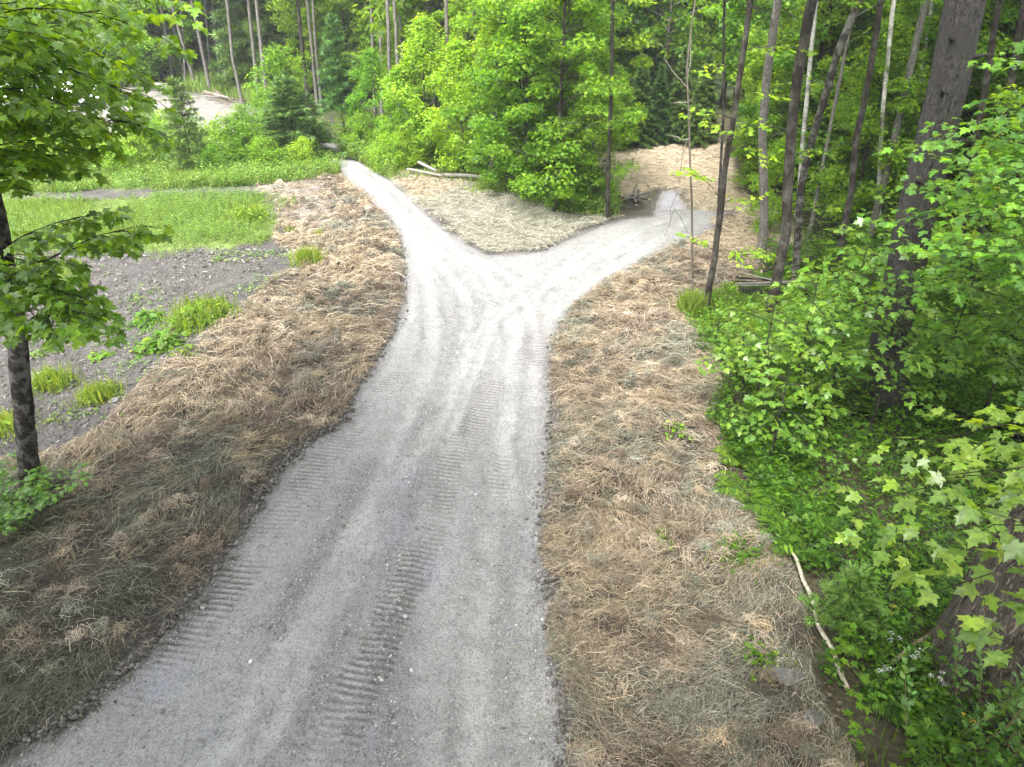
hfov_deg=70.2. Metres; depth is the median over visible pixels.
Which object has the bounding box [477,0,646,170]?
maple tree
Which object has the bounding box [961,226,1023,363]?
maple sapling
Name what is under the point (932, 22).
maple tree
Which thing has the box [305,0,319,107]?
aspen tree
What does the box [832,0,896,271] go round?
maple tree
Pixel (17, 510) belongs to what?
shrub
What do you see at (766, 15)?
maple sapling
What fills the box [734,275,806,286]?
log
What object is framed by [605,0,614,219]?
maple tree
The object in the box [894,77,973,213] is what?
maple sapling
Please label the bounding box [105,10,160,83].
maple sapling
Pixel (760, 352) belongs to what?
maple sapling
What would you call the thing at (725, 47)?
maple tree
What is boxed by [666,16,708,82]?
maple tree
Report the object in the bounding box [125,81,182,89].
log
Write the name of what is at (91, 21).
maple sapling
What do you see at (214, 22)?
pine tree
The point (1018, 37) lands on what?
maple tree
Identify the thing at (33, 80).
leaning maple
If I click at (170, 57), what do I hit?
aspen tree
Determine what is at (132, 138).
shrub
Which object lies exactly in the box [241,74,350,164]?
spruce tree
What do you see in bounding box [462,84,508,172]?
maple sapling
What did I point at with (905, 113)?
maple tree
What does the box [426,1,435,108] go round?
aspen tree
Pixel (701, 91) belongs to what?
spruce tree
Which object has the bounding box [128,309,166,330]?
weed clump
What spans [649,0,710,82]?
maple tree
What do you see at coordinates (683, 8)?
aspen tree
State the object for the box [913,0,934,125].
birch tree
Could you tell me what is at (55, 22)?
maple sapling
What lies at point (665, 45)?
maple tree
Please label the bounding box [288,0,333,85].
maple sapling
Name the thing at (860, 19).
maple tree
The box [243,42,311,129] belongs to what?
shrub
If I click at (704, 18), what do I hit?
maple tree
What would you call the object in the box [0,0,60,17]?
aspen tree
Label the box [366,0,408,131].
aspen tree
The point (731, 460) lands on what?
fern
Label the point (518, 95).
maple sapling
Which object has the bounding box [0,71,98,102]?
parked car
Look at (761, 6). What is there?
aspen tree
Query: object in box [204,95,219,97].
stick
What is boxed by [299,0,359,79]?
maple sapling
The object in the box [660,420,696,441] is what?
weed clump
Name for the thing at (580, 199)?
shrub
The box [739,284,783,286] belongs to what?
stick
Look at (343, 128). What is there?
shrub
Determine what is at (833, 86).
maple tree
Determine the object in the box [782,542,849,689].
stick
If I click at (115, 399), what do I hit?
stone
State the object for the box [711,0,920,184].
maple tree
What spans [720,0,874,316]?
maple tree
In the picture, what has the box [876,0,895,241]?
birch tree
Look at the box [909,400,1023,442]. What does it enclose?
fallen branch
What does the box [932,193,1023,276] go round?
maple sapling
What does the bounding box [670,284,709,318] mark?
grass clump
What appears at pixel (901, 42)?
maple sapling
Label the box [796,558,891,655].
pine seedling
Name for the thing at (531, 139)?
shrub
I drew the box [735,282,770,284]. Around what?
stick
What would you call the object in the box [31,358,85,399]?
weed clump
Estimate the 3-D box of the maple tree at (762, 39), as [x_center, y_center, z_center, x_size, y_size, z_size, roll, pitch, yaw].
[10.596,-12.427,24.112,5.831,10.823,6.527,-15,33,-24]
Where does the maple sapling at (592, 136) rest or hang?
on the ground at (878, 741)
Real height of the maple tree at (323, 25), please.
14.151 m
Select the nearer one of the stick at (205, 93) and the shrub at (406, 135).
the shrub at (406, 135)
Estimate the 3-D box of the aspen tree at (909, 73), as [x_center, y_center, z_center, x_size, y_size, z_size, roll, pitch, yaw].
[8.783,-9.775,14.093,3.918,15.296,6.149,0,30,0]
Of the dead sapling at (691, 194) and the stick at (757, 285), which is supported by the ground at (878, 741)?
the dead sapling at (691, 194)
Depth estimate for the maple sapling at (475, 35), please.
23.20 m
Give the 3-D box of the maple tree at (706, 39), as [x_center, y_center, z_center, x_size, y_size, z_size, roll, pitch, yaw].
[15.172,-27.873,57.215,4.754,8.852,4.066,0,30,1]
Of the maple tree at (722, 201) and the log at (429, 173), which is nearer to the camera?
the maple tree at (722, 201)
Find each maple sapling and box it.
[28,1,77,73]
[58,0,126,77]
[79,19,116,79]
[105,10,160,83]
[107,0,174,84]
[115,0,192,79]
[267,0,355,98]
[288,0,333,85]
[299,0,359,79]
[318,7,366,63]
[325,0,407,90]
[345,47,402,148]
[370,0,451,115]
[372,66,428,158]
[377,13,466,164]
[416,0,495,133]
[421,36,493,173]
[439,0,573,160]
[455,0,614,120]
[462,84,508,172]
[465,0,586,191]
[549,72,640,203]
[599,68,644,150]
[694,284,831,415]
[696,309,735,344]
[707,247,910,425]
[709,341,857,473]
[715,321,782,383]
[716,0,729,219]
[726,20,822,145]
[726,27,820,172]
[727,94,784,188]
[735,0,829,100]
[742,136,809,232]
[749,0,892,182]
[755,208,929,385]
[762,0,904,182]
[762,298,869,352]
[772,313,812,352]
[780,6,860,171]
[789,242,975,441]
[792,1,906,160]
[792,195,945,330]
[807,17,931,240]
[826,0,942,184]
[833,403,1023,668]
[849,3,1016,177]
[854,185,1023,402]
[861,155,982,288]
[874,61,1000,209]
[877,149,1023,323]
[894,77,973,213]
[902,205,1023,428]
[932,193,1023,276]
[961,53,1023,202]
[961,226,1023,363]
[969,128,1023,271]
[971,327,1023,363]
[972,162,1022,280]
[996,177,1022,275]
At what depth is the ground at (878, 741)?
10.07 m
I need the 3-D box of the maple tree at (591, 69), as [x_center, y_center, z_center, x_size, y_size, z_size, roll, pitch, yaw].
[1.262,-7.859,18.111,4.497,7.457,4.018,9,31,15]
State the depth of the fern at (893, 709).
6.64 m
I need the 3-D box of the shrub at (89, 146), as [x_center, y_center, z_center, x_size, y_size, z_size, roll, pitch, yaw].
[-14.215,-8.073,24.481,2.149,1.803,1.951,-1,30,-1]
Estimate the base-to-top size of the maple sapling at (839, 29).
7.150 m
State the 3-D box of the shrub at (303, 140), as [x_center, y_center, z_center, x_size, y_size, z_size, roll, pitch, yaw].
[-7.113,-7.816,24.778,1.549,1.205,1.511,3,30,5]
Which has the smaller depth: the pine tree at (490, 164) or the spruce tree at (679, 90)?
the pine tree at (490, 164)
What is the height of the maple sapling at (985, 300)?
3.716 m
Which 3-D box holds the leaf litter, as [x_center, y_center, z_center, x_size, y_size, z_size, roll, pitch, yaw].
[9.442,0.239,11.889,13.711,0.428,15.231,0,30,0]
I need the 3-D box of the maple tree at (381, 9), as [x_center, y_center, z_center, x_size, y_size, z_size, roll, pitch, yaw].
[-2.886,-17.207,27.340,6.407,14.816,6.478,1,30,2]
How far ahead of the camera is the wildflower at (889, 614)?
7.34 m
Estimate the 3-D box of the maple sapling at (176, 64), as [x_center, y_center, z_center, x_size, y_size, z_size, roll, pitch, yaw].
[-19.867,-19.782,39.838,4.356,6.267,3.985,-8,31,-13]
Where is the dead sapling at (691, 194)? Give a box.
[663,0,695,290]
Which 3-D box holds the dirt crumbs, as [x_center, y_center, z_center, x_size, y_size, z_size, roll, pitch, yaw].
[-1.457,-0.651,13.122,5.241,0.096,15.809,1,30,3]
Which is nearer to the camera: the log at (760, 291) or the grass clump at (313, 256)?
the log at (760, 291)
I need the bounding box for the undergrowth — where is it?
[681,133,1023,766]
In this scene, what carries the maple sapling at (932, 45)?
on the ground at (878, 741)
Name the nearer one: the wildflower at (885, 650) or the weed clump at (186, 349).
the wildflower at (885, 650)
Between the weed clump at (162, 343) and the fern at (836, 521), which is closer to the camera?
the fern at (836, 521)
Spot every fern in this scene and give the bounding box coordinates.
[712,440,768,469]
[712,469,786,506]
[737,484,827,533]
[756,455,825,492]
[767,522,841,570]
[785,490,864,544]
[856,667,959,750]
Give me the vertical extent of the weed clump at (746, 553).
0.343 m
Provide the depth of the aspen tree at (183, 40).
38.92 m
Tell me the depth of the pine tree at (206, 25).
40.36 m
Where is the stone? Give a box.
[110,397,119,402]
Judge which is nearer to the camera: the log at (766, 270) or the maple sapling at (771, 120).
the log at (766, 270)
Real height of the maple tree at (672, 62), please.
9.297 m
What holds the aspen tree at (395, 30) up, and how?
on the ground at (878, 741)
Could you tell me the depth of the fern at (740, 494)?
9.41 m
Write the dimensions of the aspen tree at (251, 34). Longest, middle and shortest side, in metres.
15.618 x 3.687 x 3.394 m
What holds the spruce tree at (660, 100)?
on the ground at (878, 741)
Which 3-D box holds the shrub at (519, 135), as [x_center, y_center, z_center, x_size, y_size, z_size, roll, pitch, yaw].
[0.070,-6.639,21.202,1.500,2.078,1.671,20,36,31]
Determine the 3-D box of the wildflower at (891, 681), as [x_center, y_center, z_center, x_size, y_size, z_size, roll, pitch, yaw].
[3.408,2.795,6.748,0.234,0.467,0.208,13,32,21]
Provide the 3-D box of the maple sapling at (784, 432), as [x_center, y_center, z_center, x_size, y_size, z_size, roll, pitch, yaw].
[3.652,0.292,9.704,1.741,2.020,1.740,0,30,0]
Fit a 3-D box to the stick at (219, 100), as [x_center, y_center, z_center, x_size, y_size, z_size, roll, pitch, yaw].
[-14.255,-13.809,35.528,1.079,0.214,0.087,15,33,24]
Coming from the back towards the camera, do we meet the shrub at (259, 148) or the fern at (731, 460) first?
the shrub at (259, 148)
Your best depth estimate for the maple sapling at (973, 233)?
13.58 m
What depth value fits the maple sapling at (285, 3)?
34.96 m
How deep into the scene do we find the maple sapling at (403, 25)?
29.92 m
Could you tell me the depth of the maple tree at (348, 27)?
37.24 m
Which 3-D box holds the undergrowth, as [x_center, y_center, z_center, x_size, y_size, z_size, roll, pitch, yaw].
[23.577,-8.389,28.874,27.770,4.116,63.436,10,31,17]
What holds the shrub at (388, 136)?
on the ground at (878, 741)
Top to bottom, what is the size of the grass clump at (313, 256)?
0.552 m
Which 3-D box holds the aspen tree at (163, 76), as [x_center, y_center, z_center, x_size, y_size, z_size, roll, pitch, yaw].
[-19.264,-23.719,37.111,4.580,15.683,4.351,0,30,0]
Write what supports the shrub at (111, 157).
on the ground at (878, 741)
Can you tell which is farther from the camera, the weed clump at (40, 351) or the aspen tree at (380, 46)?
the aspen tree at (380, 46)
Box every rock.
[766,664,806,685]
[802,709,823,733]
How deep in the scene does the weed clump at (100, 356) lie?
13.22 m
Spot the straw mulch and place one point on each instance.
(666, 319)
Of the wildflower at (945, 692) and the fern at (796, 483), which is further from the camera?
the fern at (796, 483)
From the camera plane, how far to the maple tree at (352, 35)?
35.49 m
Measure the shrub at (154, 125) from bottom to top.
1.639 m
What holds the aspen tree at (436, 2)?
on the ground at (878, 741)
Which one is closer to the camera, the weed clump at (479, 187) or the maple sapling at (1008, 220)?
the maple sapling at (1008, 220)
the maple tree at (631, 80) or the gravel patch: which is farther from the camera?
the maple tree at (631, 80)
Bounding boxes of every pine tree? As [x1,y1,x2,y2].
[204,0,211,72]
[211,0,219,73]
[489,0,508,171]
[868,0,991,419]
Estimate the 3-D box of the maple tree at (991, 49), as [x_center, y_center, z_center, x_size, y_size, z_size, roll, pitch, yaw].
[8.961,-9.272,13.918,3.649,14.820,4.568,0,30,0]
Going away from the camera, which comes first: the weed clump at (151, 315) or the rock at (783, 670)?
the rock at (783, 670)
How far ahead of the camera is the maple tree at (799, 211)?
14.40 m
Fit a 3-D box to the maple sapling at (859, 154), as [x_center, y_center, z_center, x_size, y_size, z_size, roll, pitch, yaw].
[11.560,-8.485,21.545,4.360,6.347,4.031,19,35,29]
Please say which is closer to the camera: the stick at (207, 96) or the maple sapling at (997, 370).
the maple sapling at (997, 370)
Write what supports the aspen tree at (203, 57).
on the ground at (878, 741)
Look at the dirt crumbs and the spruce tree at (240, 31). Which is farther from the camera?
the spruce tree at (240, 31)
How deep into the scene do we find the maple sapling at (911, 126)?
20.09 m
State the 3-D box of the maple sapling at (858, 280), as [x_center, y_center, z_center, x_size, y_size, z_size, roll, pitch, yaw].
[5.252,-1.074,11.025,2.541,3.150,2.526,0,30,0]
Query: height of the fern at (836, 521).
0.221 m
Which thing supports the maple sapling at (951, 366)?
on the ground at (878, 741)
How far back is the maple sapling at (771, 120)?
22.84 m
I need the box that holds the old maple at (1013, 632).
[912,487,1023,728]
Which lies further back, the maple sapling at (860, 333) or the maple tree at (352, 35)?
the maple tree at (352, 35)
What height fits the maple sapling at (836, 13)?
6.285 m
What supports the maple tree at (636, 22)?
on the ground at (878, 741)
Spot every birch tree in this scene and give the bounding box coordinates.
[794,2,817,216]
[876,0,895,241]
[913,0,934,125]
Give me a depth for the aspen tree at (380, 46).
32.49 m
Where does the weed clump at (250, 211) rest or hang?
on the ground at (878, 741)
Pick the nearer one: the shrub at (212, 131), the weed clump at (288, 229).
the weed clump at (288, 229)
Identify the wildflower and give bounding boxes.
[864,665,895,700]
[875,631,901,665]
[878,604,898,628]
[897,648,923,681]
[919,671,950,704]
[944,712,975,741]
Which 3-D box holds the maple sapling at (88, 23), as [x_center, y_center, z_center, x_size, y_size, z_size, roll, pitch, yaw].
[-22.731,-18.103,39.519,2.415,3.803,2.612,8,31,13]
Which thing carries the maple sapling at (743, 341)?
on the ground at (878, 741)
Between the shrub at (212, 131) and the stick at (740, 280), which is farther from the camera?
the shrub at (212, 131)
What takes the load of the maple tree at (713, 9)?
on the ground at (878, 741)
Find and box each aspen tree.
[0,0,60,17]
[154,12,165,79]
[157,4,169,77]
[159,5,173,79]
[168,0,183,78]
[171,6,194,79]
[179,0,185,80]
[190,0,211,90]
[225,0,244,104]
[247,0,259,100]
[254,0,267,91]
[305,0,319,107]
[311,0,322,107]
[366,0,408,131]
[369,1,376,113]
[377,0,481,110]
[379,6,383,114]
[386,0,392,125]
[392,0,399,130]
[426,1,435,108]
[444,0,450,157]
[465,2,469,116]
[617,0,740,113]
[656,0,698,52]
[709,0,803,101]
[755,0,843,263]
[865,0,929,245]
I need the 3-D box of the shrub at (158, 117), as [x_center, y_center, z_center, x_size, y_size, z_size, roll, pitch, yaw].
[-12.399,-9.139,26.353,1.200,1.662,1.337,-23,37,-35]
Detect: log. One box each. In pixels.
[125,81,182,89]
[407,168,443,176]
[417,161,437,171]
[444,173,482,178]
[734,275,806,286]
[736,286,813,297]
[760,256,811,272]
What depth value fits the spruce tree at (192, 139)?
23.56 m
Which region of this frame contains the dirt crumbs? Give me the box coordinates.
[4,215,587,766]
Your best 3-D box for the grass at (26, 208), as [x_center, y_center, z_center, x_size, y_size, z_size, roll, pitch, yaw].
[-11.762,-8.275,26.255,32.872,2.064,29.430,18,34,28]
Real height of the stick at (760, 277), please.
0.304 m
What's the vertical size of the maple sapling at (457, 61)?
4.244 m
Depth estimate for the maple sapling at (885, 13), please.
22.15 m
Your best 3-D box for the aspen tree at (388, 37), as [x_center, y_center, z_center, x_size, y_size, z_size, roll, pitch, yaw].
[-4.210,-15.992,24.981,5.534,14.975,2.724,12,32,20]
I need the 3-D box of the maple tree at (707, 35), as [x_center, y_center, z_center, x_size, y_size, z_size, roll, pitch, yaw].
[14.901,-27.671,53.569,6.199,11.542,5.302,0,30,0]
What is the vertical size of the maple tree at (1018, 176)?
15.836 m
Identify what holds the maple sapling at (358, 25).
on the ground at (878, 741)
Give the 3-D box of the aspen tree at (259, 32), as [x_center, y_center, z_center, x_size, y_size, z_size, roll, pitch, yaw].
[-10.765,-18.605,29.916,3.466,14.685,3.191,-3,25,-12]
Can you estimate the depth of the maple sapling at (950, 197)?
13.94 m
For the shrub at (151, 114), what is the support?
on the ground at (878, 741)
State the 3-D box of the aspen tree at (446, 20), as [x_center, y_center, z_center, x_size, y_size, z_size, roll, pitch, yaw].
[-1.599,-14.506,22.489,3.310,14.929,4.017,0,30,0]
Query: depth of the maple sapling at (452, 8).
26.65 m
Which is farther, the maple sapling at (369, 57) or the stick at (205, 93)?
the stick at (205, 93)
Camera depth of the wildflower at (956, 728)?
6.35 m
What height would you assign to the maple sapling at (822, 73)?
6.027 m
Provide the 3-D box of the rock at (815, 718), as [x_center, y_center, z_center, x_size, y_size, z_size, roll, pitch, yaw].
[2.740,3.079,6.637,0.164,0.135,0.282,21,36,32]
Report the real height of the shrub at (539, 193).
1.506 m
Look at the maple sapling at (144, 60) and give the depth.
39.14 m
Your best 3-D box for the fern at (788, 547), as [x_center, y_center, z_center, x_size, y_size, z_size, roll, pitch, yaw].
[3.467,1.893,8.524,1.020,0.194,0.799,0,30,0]
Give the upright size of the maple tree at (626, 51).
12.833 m
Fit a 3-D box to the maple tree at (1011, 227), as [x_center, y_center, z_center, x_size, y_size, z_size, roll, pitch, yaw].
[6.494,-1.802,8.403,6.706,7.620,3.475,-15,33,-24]
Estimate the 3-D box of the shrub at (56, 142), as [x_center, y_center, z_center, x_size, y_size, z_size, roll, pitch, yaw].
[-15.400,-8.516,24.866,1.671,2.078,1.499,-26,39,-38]
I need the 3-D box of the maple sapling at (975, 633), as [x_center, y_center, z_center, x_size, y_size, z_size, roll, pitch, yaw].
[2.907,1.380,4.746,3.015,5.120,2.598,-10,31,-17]
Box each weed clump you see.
[0,407,45,446]
[30,348,61,357]
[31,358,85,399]
[39,405,86,425]
[57,372,142,414]
[86,350,114,365]
[108,328,192,361]
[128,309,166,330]
[148,284,247,342]
[167,343,194,359]
[226,199,281,224]
[283,222,296,234]
[305,227,326,236]
[452,177,511,195]
[646,523,673,554]
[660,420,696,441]
[697,522,783,592]
[726,634,797,685]
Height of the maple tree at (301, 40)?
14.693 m
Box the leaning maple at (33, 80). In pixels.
[0,0,209,486]
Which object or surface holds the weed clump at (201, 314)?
on the ground at (878, 741)
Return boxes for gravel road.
[13,142,726,766]
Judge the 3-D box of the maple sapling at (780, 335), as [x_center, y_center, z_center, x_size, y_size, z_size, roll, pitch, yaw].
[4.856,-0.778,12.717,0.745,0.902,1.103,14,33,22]
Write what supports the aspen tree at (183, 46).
on the ground at (878, 741)
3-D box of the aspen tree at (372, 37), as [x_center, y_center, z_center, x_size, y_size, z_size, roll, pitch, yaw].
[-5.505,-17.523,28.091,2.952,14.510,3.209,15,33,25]
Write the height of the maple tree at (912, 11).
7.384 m
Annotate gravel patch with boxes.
[0,246,294,462]
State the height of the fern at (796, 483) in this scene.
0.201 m
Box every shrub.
[0,450,92,537]
[26,137,65,156]
[44,105,71,153]
[55,116,124,169]
[88,137,137,172]
[105,126,162,168]
[121,107,159,145]
[130,117,178,161]
[152,107,186,142]
[189,144,230,169]
[196,120,225,144]
[202,111,260,163]
[227,102,266,164]
[241,135,285,167]
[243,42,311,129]
[246,86,295,138]
[280,136,322,164]
[330,106,371,140]
[341,108,385,150]
[360,130,415,172]
[383,127,432,169]
[499,123,539,188]
[505,123,560,191]
[506,158,569,205]
[542,142,596,213]
[897,628,1023,765]
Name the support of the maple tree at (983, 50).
on the ground at (878, 741)
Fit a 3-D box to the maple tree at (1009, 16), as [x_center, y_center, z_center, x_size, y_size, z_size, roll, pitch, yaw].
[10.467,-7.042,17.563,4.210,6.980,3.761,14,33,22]
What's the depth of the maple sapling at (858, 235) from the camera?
13.27 m
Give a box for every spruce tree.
[71,0,181,82]
[159,74,224,173]
[167,0,253,68]
[197,0,253,70]
[205,0,321,88]
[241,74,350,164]
[618,53,657,149]
[638,63,673,145]
[660,44,696,144]
[681,51,721,147]
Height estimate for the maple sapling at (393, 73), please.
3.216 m
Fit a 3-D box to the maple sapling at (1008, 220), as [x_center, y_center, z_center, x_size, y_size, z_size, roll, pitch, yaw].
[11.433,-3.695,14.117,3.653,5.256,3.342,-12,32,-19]
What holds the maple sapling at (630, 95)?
on the ground at (878, 741)
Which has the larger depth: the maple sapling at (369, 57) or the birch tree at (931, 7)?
the maple sapling at (369, 57)
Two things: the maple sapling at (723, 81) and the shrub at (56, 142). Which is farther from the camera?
the shrub at (56, 142)
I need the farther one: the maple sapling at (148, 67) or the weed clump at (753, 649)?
the maple sapling at (148, 67)
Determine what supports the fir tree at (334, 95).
on the ground at (878, 741)
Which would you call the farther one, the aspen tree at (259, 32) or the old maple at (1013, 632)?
the aspen tree at (259, 32)
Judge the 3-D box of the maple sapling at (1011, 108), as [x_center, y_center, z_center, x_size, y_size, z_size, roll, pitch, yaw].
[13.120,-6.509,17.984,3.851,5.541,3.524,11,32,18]
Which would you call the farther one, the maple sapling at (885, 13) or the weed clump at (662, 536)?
the maple sapling at (885, 13)
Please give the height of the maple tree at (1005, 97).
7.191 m
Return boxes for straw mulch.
[0,137,863,766]
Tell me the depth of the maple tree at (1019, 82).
16.49 m
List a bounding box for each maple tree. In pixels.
[117,0,196,79]
[274,0,355,63]
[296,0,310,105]
[300,0,377,96]
[311,1,367,75]
[342,0,435,94]
[342,5,383,76]
[346,0,438,66]
[350,0,487,105]
[373,0,472,99]
[439,0,618,172]
[470,0,661,168]
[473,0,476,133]
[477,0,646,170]
[480,2,625,86]
[483,0,647,211]
[566,0,659,113]
[571,0,646,90]
[580,1,657,80]
[590,0,664,111]
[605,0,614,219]
[613,0,675,105]
[623,0,680,102]
[640,0,721,98]
[647,0,719,95]
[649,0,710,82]
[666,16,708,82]
[669,0,816,309]
[681,1,786,101]
[691,0,734,78]
[691,0,795,106]
[694,7,722,83]
[704,4,761,99]
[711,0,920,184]
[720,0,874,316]
[730,0,898,136]
[770,0,929,239]
[791,0,862,288]
[792,3,888,157]
[798,1,915,149]
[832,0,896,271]
[840,0,1012,200]
[852,0,1023,215]
[853,40,1023,307]
[879,1,1019,186]
[888,0,1023,216]
[893,0,1023,231]
[920,0,1023,268]
[956,0,1017,266]
[963,35,1023,218]
[972,83,1023,274]
[1009,103,1023,210]
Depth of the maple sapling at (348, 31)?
37.97 m
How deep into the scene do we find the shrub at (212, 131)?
26.90 m
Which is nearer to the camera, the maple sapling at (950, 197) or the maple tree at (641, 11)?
the maple sapling at (950, 197)
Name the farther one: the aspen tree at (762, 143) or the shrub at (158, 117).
the shrub at (158, 117)
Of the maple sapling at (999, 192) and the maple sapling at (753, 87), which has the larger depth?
the maple sapling at (753, 87)
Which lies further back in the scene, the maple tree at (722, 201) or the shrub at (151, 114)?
the shrub at (151, 114)
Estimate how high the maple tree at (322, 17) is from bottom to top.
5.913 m
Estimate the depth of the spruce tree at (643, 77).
28.50 m
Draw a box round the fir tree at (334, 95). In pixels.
[316,12,369,132]
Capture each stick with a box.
[202,92,214,95]
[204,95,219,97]
[211,97,227,103]
[725,278,754,281]
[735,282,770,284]
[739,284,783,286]
[740,276,784,280]
[748,274,784,282]
[754,280,786,283]
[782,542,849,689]
[891,634,928,664]
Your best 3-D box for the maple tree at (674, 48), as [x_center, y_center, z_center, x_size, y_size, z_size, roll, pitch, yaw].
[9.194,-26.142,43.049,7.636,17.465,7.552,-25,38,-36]
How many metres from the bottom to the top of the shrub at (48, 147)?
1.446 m
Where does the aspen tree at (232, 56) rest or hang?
on the ground at (878, 741)
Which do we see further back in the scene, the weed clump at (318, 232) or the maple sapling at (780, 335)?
the weed clump at (318, 232)
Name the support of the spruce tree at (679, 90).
on the ground at (878, 741)
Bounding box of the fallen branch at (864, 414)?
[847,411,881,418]
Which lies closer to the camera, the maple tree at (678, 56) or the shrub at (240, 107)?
the shrub at (240, 107)
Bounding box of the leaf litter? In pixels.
[695,244,1022,766]
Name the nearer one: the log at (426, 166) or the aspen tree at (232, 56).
the log at (426, 166)
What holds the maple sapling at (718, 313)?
on the ground at (878, 741)
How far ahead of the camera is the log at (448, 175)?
23.03 m
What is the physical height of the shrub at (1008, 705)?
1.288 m
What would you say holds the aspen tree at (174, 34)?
on the ground at (878, 741)
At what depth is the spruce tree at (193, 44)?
41.96 m
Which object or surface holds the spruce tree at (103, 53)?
on the ground at (878, 741)
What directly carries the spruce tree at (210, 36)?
on the ground at (878, 741)
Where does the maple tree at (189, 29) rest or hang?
on the ground at (878, 741)
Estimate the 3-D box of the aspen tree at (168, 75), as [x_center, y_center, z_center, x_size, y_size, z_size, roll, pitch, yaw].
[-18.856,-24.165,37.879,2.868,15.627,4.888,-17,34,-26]
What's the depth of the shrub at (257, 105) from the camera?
27.88 m
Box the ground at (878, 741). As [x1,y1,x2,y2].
[0,25,1023,766]
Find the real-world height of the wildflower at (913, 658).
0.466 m
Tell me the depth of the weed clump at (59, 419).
11.38 m
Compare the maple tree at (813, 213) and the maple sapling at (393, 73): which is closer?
the maple tree at (813, 213)
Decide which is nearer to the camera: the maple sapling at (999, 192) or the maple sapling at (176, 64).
the maple sapling at (999, 192)
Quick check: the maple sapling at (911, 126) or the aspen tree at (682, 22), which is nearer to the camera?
the maple sapling at (911, 126)
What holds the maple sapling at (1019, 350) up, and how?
on the ground at (878, 741)
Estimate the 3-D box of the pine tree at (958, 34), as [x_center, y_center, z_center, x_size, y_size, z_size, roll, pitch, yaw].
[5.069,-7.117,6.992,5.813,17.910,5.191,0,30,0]
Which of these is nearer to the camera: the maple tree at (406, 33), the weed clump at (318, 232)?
the weed clump at (318, 232)
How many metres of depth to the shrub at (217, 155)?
23.73 m
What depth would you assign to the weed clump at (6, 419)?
11.14 m
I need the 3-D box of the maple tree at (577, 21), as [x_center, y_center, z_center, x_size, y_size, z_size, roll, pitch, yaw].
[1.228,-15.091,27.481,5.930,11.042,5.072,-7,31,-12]
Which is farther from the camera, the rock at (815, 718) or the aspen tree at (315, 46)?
the aspen tree at (315, 46)
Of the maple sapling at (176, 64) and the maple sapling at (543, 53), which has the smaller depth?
the maple sapling at (543, 53)
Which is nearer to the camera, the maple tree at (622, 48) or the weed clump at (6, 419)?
the weed clump at (6, 419)
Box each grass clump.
[288,242,327,267]
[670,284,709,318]
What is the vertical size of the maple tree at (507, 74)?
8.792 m
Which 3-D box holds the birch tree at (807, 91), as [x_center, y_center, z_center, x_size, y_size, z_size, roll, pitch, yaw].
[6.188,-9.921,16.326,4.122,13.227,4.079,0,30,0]
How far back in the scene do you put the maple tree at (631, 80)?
36.84 m
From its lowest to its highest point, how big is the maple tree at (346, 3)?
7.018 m
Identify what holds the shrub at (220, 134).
on the ground at (878, 741)
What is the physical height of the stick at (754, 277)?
0.216 m
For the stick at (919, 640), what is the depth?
7.10 m
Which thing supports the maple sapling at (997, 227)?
on the ground at (878, 741)
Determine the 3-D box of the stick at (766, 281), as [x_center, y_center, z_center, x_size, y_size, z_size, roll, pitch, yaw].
[5.593,-2.143,15.438,1.236,0.323,0.029,-14,33,-22]
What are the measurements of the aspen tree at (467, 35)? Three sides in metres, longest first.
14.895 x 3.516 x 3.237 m
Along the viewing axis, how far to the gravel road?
8.28 m
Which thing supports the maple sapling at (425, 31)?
on the ground at (878, 741)
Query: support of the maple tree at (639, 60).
on the ground at (878, 741)
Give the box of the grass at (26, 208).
[0,64,627,419]
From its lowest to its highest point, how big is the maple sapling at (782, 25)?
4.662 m
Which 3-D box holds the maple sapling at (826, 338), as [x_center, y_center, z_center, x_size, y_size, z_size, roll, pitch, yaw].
[4.252,-0.592,10.389,2.804,2.856,2.174,25,38,36]
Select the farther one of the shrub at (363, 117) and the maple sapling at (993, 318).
the shrub at (363, 117)
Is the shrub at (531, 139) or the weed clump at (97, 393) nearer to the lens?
the weed clump at (97, 393)
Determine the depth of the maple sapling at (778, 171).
18.24 m

